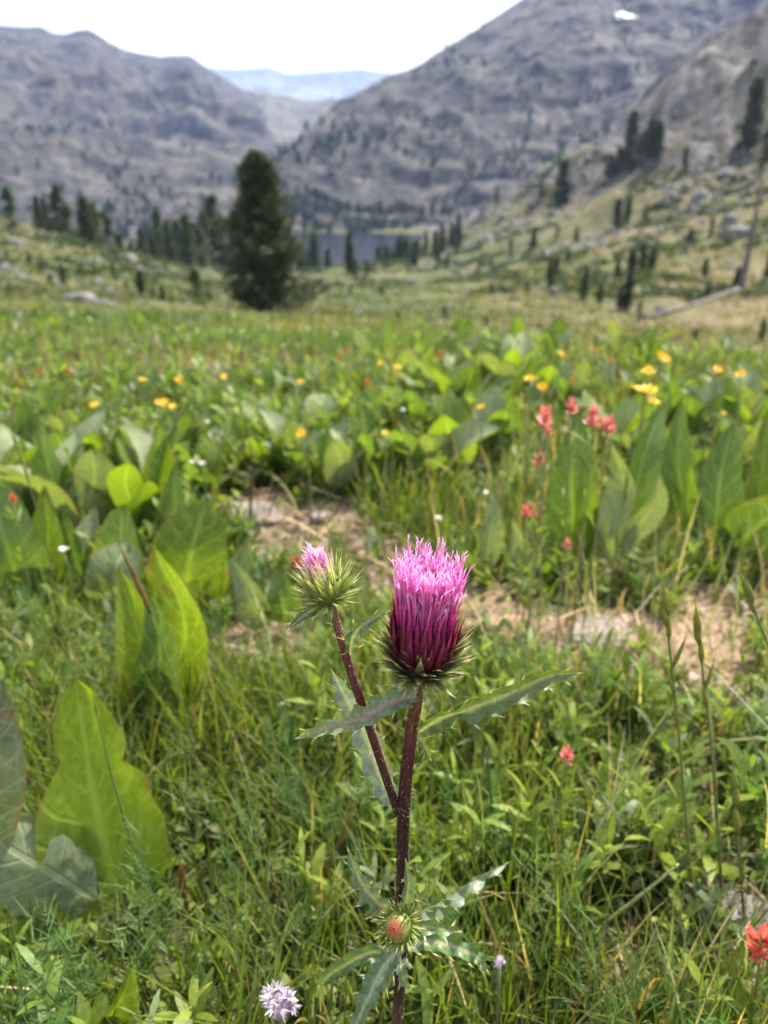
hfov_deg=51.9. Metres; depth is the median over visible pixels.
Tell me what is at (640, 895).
grass stalk
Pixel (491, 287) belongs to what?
conifer
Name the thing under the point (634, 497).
mule ear plant
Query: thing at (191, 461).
white blossom
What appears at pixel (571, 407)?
red wildflower
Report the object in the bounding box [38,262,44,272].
conifer
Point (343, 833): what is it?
grass stalk
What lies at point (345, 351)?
red wildflower
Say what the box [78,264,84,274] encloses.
conifer
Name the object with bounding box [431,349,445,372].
red wildflower
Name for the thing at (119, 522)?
mule ear plant
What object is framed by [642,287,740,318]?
fallen log
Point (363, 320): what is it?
mule ear plant
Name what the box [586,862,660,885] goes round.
grass stalk
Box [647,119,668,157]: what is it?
conifer
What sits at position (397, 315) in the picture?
conifer
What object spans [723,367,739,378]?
mule ear plant
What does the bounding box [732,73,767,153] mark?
conifer
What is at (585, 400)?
mule ear plant
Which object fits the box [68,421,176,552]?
mule ear plant
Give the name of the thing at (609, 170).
conifer
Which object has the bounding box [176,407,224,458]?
mule ear plant
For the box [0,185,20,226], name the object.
conifer
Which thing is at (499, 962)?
lilac flower
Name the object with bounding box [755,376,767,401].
mule ear plant
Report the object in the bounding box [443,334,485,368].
mule ear plant
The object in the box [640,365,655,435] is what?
yellow daisy
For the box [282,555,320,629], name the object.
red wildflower
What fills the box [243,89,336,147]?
mountain
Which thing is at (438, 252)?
conifer
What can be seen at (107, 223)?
conifer
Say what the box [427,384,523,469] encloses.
mule ear plant
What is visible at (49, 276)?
conifer
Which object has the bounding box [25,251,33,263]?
conifer
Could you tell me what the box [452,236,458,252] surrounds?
conifer
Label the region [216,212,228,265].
conifer
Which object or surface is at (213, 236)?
conifer
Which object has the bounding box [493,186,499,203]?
conifer
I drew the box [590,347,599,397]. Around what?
red wildflower
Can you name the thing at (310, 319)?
mule ear plant
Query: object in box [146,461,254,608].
mule ear plant
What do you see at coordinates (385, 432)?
yellow daisy
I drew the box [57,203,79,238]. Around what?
conifer
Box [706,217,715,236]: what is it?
conifer
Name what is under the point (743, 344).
mule ear plant
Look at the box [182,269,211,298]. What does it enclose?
conifer
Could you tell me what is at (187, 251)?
conifer
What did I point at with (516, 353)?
mule ear plant
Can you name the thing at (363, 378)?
mule ear plant
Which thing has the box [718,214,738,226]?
rock
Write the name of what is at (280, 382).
mule ear plant
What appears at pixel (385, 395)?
mule ear plant
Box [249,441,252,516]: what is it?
grass stalk
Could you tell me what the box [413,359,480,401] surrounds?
mule ear plant
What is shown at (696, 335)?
conifer
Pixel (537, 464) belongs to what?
red wildflower
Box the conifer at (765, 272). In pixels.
[760,257,767,278]
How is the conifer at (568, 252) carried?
on the ground at (706, 80)
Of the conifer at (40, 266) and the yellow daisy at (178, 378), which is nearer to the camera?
the yellow daisy at (178, 378)
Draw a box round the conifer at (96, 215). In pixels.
[89,201,113,244]
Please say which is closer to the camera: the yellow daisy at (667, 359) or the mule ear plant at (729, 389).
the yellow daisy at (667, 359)
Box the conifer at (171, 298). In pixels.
[168,293,174,304]
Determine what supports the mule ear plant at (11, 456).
on the ground at (706, 80)
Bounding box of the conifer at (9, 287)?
[6,282,11,291]
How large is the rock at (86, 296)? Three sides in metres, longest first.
1.342 x 0.934 x 0.930 m
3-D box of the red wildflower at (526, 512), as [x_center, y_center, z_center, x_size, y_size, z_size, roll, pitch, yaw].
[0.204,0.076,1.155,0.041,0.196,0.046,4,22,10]
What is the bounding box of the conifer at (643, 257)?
[637,242,648,270]
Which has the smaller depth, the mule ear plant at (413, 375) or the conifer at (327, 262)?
the mule ear plant at (413, 375)
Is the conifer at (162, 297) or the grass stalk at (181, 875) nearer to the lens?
the grass stalk at (181, 875)
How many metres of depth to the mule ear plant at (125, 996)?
0.57 m
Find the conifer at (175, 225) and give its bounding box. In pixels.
[170,218,180,259]
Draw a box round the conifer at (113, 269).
[109,259,116,274]
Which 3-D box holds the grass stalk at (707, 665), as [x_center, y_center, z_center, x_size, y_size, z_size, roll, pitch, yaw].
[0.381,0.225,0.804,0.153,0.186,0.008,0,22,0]
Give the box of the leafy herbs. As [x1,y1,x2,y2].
[0,313,767,1023]
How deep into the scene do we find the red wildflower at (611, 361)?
2.07 m
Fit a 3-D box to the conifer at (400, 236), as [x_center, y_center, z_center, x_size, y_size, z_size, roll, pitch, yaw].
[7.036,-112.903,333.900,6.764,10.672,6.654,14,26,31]
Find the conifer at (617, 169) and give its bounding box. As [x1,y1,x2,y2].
[613,145,624,174]
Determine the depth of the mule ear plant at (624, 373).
2.35 m
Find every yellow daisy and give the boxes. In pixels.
[89,401,106,442]
[139,377,150,434]
[154,398,161,420]
[157,398,169,431]
[168,403,181,443]
[174,375,184,414]
[221,373,232,418]
[295,428,311,526]
[297,378,306,433]
[377,360,383,424]
[379,430,388,523]
[394,365,401,428]
[477,403,484,487]
[523,374,535,483]
[532,381,547,502]
[548,350,563,472]
[632,383,658,438]
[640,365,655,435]
[647,395,660,418]
[656,350,668,411]
[661,355,670,405]
[704,364,723,447]
[717,411,725,439]
[735,369,745,428]
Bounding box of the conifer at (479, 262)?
[477,256,483,268]
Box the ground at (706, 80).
[0,0,767,1023]
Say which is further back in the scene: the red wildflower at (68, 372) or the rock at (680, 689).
the red wildflower at (68, 372)
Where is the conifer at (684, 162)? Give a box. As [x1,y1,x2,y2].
[680,146,690,172]
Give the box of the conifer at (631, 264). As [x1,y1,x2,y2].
[624,248,639,276]
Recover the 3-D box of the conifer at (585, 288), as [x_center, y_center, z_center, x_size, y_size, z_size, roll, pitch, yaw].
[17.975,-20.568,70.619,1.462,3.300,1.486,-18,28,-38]
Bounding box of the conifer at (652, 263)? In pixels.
[645,247,656,270]
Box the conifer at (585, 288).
[574,264,590,299]
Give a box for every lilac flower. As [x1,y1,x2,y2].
[259,979,302,1023]
[494,955,505,1023]
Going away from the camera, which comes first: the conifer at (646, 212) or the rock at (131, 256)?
the rock at (131, 256)
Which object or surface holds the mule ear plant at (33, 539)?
on the ground at (706, 80)
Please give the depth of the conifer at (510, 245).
158.59 m
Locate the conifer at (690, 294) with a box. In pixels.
[686,290,692,302]
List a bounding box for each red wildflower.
[2,493,30,611]
[36,368,52,427]
[63,368,79,423]
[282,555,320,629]
[334,355,349,405]
[341,347,354,393]
[364,378,371,408]
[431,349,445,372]
[509,503,535,617]
[511,421,553,638]
[514,501,545,625]
[520,404,552,638]
[527,452,548,629]
[527,737,591,852]
[541,395,589,661]
[551,538,577,622]
[562,375,579,424]
[564,404,601,656]
[572,413,617,641]
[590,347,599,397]
[602,358,617,413]
[712,923,767,1023]
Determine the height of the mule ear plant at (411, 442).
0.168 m
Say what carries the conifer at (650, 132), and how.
on the ground at (706, 80)
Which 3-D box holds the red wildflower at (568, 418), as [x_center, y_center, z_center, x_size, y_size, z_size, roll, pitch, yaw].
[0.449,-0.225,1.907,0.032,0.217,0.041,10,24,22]
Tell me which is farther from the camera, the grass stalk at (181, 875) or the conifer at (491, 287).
the conifer at (491, 287)
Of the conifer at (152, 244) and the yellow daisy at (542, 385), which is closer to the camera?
the yellow daisy at (542, 385)
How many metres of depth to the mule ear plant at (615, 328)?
3.02 m
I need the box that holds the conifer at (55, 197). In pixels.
[44,183,74,236]
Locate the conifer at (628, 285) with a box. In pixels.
[616,271,635,310]
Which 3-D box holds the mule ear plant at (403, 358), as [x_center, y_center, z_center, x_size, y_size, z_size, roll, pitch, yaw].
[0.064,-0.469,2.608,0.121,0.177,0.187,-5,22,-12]
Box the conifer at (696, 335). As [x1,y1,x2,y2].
[690,328,699,341]
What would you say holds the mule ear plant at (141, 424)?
on the ground at (706, 80)
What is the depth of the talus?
157.21 m
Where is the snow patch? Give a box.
[612,12,636,18]
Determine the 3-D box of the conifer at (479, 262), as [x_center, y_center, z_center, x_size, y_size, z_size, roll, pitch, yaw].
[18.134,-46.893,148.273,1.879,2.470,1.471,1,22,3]
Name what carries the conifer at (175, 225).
on the ground at (706, 80)
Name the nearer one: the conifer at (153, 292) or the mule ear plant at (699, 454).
the mule ear plant at (699, 454)
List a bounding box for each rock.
[8,238,29,247]
[15,274,27,279]
[62,291,97,301]
[90,299,115,304]
[117,254,138,261]
[227,501,284,528]
[309,510,332,523]
[406,278,417,284]
[511,628,533,646]
[548,288,560,295]
[560,615,636,659]
[654,306,666,311]
[661,681,685,694]
[702,891,767,951]
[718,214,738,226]
[720,226,749,238]
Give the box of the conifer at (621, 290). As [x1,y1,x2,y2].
[615,285,624,309]
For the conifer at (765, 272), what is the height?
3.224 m
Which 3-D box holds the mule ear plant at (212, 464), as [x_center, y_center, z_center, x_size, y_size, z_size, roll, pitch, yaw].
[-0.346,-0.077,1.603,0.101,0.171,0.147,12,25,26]
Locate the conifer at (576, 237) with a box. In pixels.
[573,226,579,241]
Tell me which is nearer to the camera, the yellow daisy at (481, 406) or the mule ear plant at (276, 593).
the mule ear plant at (276, 593)
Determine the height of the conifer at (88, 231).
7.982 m
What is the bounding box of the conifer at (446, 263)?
[444,253,449,266]
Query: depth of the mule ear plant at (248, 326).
4.30 m
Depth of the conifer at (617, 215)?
155.72 m
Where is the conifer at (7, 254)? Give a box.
[3,249,8,259]
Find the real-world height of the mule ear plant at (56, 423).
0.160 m
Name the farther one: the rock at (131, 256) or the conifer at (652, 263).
the rock at (131, 256)
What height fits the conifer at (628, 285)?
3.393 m
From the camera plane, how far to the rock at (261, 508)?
1.55 m
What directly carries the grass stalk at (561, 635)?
on the ground at (706, 80)
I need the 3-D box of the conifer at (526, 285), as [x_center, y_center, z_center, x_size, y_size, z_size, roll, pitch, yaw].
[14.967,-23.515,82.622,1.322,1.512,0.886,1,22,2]
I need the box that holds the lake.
[292,232,423,268]
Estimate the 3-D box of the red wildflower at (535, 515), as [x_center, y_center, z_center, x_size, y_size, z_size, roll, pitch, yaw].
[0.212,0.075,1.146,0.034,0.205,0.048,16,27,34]
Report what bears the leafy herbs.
on the ground at (706, 80)
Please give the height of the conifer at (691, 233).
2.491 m
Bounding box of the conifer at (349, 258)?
[343,230,358,274]
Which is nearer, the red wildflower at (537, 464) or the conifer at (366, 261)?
the red wildflower at (537, 464)
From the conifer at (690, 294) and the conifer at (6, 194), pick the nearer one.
the conifer at (690, 294)
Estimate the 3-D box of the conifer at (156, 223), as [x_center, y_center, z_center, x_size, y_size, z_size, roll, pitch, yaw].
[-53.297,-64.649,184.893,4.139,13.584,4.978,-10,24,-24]
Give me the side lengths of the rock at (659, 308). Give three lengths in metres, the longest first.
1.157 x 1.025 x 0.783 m
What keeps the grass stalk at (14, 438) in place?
on the ground at (706, 80)
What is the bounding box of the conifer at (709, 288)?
[704,278,712,297]
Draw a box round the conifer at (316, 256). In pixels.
[305,225,324,266]
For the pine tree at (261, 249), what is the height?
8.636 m
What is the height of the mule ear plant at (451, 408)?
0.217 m
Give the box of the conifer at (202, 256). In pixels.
[178,221,215,266]
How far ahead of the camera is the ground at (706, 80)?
79.91 m
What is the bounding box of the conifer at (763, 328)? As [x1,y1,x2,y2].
[756,318,767,339]
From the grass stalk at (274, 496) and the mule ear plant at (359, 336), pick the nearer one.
the grass stalk at (274, 496)
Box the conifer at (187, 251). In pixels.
[175,212,199,267]
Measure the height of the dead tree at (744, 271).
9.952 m
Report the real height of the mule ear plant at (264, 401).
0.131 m
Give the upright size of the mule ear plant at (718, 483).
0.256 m
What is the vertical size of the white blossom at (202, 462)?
0.130 m
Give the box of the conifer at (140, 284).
[133,269,149,293]
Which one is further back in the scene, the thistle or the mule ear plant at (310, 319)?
the mule ear plant at (310, 319)
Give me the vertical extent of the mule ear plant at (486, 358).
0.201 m
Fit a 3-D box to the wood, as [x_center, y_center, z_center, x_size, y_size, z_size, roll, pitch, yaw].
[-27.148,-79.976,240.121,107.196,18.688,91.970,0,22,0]
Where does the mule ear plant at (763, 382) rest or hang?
on the ground at (706, 80)
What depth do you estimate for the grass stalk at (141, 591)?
0.71 m
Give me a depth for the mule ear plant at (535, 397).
2.07 m
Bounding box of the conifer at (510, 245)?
[505,239,514,258]
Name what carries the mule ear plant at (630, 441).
on the ground at (706, 80)
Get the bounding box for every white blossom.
[59,546,75,612]
[190,460,196,494]
[199,461,207,501]
[435,516,441,571]
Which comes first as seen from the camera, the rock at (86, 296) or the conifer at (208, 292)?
the rock at (86, 296)
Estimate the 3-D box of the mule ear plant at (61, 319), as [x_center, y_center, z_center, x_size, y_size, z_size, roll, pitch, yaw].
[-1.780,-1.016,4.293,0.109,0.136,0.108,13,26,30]
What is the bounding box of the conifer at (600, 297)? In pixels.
[596,283,604,302]
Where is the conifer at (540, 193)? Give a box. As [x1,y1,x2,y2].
[537,180,544,197]
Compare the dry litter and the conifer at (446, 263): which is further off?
the conifer at (446, 263)
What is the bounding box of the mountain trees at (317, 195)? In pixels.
[0,0,727,242]
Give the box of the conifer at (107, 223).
[98,209,116,245]
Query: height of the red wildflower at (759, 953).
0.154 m
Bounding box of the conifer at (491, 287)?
[487,282,496,294]
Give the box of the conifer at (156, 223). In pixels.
[149,206,166,260]
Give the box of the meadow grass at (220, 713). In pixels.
[0,229,767,1023]
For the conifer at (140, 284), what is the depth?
52.94 m
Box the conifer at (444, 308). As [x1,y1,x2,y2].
[439,304,449,316]
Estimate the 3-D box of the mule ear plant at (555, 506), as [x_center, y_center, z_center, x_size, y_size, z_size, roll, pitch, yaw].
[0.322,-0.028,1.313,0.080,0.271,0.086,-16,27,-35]
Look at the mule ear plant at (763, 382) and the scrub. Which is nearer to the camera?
the mule ear plant at (763, 382)
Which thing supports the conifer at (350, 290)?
on the ground at (706, 80)
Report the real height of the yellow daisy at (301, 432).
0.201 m
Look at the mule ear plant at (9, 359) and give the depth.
2.86 m
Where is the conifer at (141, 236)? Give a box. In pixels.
[133,227,145,253]
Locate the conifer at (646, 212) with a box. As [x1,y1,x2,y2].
[641,206,648,219]
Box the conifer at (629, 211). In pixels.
[621,197,634,222]
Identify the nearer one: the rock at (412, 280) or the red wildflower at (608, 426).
the red wildflower at (608, 426)
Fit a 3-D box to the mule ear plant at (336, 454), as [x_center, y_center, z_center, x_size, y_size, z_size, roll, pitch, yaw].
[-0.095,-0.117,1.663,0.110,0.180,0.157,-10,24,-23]
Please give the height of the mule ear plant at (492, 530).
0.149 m
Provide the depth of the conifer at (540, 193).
247.04 m
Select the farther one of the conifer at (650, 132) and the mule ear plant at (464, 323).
the conifer at (650, 132)
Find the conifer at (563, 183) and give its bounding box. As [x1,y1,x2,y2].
[548,157,574,205]
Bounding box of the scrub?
[0,117,767,300]
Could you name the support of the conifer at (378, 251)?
on the ground at (706, 80)
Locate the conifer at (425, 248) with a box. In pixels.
[421,229,430,256]
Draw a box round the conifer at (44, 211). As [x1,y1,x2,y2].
[40,197,52,231]
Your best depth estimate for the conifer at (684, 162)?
179.83 m
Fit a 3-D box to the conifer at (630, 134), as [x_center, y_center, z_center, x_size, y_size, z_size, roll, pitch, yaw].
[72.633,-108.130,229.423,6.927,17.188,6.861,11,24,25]
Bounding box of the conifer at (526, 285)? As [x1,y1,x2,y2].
[522,280,531,293]
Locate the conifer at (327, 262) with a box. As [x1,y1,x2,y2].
[322,248,332,268]
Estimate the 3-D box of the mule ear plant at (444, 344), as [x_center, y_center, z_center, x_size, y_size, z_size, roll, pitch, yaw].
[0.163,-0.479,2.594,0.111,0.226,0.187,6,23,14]
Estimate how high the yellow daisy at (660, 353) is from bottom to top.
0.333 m
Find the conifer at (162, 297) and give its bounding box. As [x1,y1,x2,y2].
[158,284,165,300]
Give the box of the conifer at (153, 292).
[150,285,156,296]
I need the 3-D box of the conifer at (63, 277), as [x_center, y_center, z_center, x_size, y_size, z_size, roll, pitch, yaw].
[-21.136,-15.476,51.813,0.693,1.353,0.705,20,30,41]
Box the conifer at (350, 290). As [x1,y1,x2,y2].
[347,283,351,294]
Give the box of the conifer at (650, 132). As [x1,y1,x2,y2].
[639,115,659,159]
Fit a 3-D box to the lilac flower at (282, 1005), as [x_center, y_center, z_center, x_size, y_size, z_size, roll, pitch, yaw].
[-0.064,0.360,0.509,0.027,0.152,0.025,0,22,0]
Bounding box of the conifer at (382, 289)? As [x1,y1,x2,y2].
[380,284,384,294]
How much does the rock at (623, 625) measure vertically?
0.082 m
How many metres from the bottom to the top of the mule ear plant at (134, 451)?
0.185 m
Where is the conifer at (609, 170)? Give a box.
[602,153,614,177]
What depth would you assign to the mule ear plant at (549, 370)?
2.35 m
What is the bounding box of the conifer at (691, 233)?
[685,227,695,242]
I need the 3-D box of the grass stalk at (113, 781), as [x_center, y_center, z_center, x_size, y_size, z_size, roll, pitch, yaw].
[-0.215,0.258,0.676,0.037,0.256,0.003,0,22,0]
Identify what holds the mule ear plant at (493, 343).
on the ground at (706, 80)
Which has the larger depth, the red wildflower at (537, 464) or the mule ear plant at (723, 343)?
the mule ear plant at (723, 343)
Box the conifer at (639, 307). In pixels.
[635,301,643,322]
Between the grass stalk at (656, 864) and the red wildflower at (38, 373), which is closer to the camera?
the grass stalk at (656, 864)
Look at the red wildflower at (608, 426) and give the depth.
1.02 m
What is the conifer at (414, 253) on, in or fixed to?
on the ground at (706, 80)
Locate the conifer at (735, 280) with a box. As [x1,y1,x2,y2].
[731,266,741,286]
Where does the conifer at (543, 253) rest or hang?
on the ground at (706, 80)
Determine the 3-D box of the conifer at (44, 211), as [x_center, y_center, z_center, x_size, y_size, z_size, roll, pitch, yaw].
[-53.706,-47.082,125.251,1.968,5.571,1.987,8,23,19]
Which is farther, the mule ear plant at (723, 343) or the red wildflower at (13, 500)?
the mule ear plant at (723, 343)
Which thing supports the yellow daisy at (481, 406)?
on the ground at (706, 80)
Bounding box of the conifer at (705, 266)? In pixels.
[700,258,710,277]
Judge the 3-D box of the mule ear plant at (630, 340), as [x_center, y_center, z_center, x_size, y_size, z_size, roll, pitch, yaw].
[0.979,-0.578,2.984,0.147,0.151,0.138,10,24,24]
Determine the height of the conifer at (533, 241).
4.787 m
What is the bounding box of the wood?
[142,216,463,268]
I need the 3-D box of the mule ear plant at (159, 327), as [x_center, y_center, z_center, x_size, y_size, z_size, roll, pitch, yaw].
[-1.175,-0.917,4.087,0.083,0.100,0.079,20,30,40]
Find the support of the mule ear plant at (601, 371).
on the ground at (706, 80)
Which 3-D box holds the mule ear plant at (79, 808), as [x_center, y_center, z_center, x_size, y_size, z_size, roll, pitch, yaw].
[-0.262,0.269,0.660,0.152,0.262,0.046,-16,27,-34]
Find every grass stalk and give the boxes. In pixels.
[6,388,61,628]
[91,690,159,903]
[112,531,205,818]
[177,854,188,928]
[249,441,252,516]
[268,473,281,515]
[319,802,356,883]
[486,748,495,857]
[559,618,601,736]
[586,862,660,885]
[602,863,678,924]
[659,573,695,926]
[692,594,723,899]
[696,879,700,928]
[703,661,767,729]
[731,763,745,917]
[737,564,767,646]
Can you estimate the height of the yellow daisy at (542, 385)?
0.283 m
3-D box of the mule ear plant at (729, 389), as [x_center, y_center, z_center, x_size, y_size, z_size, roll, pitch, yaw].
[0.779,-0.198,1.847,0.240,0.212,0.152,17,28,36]
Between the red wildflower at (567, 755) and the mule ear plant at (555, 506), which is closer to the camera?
the red wildflower at (567, 755)
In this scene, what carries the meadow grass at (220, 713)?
on the ground at (706, 80)
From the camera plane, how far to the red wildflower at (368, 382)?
1.78 m
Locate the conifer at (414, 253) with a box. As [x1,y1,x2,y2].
[409,240,419,265]
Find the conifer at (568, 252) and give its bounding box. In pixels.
[564,249,571,262]
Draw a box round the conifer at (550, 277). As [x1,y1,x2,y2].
[544,258,556,288]
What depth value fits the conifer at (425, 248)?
260.24 m
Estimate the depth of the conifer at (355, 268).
141.48 m
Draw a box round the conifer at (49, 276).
[46,274,56,282]
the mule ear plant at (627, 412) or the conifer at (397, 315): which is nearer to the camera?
the mule ear plant at (627, 412)
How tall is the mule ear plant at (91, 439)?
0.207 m
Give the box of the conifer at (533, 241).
[527,226,537,247]
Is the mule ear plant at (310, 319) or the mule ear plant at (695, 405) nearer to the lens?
the mule ear plant at (695, 405)
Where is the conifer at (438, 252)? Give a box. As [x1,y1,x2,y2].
[433,247,444,267]
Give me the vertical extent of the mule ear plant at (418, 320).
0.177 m
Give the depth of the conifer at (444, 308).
55.24 m
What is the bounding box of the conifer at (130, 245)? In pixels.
[127,241,135,251]
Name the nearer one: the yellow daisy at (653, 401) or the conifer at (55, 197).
the yellow daisy at (653, 401)
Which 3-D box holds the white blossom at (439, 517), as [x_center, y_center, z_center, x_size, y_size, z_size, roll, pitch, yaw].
[0.087,0.066,1.282,0.010,0.128,0.011,0,22,0]
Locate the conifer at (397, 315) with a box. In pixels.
[395,310,400,321]
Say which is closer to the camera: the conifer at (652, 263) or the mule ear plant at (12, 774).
the mule ear plant at (12, 774)
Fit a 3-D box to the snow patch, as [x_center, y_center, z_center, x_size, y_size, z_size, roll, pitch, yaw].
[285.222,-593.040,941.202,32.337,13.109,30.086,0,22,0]
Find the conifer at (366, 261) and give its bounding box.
[360,258,370,275]
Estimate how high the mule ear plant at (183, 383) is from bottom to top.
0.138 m
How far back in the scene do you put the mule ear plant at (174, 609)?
0.88 m
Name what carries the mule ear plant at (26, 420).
on the ground at (706, 80)
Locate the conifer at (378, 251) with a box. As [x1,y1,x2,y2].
[372,245,383,262]
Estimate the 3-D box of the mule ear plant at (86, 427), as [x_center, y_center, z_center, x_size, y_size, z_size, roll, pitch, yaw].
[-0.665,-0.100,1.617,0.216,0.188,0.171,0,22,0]
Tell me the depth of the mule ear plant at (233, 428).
1.79 m
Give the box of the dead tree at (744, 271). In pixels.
[734,177,763,288]
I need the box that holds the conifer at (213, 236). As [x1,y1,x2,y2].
[200,192,229,266]
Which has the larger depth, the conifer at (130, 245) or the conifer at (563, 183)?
the conifer at (563, 183)
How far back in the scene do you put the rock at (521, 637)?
1.12 m
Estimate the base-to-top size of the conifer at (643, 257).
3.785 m
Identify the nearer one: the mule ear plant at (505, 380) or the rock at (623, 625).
the rock at (623, 625)
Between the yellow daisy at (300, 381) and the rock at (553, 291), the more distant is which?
the rock at (553, 291)
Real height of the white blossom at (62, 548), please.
0.129 m
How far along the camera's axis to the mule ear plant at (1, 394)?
2.33 m
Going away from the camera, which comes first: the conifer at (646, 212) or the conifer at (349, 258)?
the conifer at (646, 212)
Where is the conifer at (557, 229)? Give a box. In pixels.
[553,224,560,239]
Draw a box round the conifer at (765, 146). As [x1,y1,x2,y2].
[758,127,767,167]
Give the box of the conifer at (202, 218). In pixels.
[196,210,222,265]
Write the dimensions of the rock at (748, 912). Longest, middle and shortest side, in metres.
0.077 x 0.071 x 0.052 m
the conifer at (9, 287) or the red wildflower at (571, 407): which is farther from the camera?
the conifer at (9, 287)
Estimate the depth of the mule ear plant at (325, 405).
2.01 m
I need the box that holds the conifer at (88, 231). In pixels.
[73,195,101,243]
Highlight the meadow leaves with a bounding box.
[0,299,765,359]
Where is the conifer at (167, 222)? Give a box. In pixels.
[162,217,179,261]
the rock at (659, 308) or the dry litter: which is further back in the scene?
the rock at (659, 308)
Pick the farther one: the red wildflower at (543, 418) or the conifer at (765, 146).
the conifer at (765, 146)
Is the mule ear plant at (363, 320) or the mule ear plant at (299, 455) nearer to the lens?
the mule ear plant at (299, 455)
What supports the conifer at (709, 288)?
on the ground at (706, 80)
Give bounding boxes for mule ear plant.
[0,356,36,374]
[0,385,24,409]
[0,400,38,445]
[0,411,105,463]
[0,431,115,528]
[0,434,36,465]
[0,443,64,519]
[0,479,99,600]
[0,677,171,928]
[0,678,106,1023]
[46,403,124,440]
[49,314,68,332]
[59,506,140,603]
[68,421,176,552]
[82,412,126,466]
[100,965,139,1023]
[108,416,175,443]
[115,422,189,476]
[116,545,207,736]
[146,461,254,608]
[149,326,165,338]
[156,361,196,399]
[175,439,231,505]
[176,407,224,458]
[211,417,271,468]
[230,557,365,630]
[233,323,253,338]
[240,395,286,433]
[246,407,307,474]
[269,428,325,481]
[273,359,289,399]
[303,393,340,430]
[306,315,313,325]
[311,418,365,495]
[330,405,396,480]
[338,374,399,432]
[354,316,403,360]
[356,364,379,394]
[359,316,370,328]
[374,429,448,489]
[377,379,444,434]
[380,348,420,385]
[393,354,481,390]
[393,419,502,483]
[401,362,439,390]
[409,314,431,330]
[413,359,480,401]
[418,331,453,368]
[427,384,480,471]
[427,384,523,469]
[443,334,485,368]
[446,314,473,336]
[452,339,461,351]
[452,494,523,579]
[462,371,513,403]
[474,345,538,393]
[481,337,500,358]
[491,326,504,340]
[495,316,524,341]
[499,330,551,390]
[503,381,553,433]
[524,360,593,414]
[528,315,567,346]
[535,355,569,403]
[543,408,599,562]
[545,325,578,362]
[574,388,661,416]
[586,361,620,402]
[590,391,671,459]
[593,400,667,578]
[598,339,608,352]
[599,315,660,357]
[620,368,654,397]
[621,337,665,358]
[622,412,686,461]
[633,325,681,368]
[644,373,680,400]
[657,372,723,435]
[660,397,767,559]
[661,370,698,386]
[681,377,767,446]
[688,330,748,374]
[689,434,707,473]
[703,361,764,410]
[705,408,761,479]
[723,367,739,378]
[724,365,767,423]
[732,339,756,364]
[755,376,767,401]
[760,374,767,393]
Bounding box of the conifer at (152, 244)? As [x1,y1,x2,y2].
[147,234,158,259]
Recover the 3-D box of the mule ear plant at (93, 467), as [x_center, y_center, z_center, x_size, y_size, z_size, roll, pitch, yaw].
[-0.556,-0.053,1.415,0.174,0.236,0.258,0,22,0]
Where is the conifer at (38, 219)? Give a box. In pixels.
[30,194,48,230]
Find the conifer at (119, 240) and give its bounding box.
[115,232,125,248]
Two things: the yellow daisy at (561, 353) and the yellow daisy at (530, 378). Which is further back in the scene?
the yellow daisy at (561, 353)
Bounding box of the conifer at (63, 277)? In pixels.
[57,266,67,284]
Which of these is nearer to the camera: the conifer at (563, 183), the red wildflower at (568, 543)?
the red wildflower at (568, 543)
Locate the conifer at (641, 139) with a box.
[637,129,647,163]
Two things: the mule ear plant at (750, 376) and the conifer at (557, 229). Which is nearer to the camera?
the mule ear plant at (750, 376)
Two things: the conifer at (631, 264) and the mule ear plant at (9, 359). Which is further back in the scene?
the conifer at (631, 264)
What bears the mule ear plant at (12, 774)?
on the ground at (706, 80)
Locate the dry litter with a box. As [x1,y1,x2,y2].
[0,387,767,1023]
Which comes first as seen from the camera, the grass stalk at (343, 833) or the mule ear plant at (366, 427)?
the grass stalk at (343, 833)
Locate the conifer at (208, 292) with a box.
[205,286,213,300]
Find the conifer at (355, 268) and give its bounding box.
[349,259,361,279]
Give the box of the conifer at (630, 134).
[620,108,640,169]
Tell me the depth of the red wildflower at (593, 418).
1.01 m
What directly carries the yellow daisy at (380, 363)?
on the ground at (706, 80)
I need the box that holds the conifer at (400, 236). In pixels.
[394,233,402,246]
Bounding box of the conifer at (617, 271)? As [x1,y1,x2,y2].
[610,258,621,278]
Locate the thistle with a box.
[285,533,579,1023]
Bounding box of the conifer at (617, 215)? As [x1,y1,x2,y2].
[610,197,623,226]
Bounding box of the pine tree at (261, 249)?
[199,147,346,312]
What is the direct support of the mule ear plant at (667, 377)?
on the ground at (706, 80)
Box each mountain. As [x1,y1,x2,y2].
[0,25,281,244]
[209,67,391,95]
[226,79,349,100]
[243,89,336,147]
[273,0,766,232]
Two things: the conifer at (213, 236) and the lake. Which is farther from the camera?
the lake
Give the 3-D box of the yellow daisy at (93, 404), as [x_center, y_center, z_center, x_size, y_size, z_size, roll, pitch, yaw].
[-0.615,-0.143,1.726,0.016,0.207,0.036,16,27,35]
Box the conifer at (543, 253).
[540,249,545,262]
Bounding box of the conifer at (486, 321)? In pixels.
[482,316,489,325]
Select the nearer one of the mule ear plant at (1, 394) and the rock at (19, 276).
the mule ear plant at (1, 394)
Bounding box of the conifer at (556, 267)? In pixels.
[553,256,559,277]
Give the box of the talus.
[0,56,767,313]
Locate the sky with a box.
[0,0,518,72]
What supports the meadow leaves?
on the ground at (706, 80)
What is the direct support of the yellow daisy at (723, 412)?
on the ground at (706, 80)
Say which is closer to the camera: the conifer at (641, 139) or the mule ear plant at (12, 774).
the mule ear plant at (12, 774)

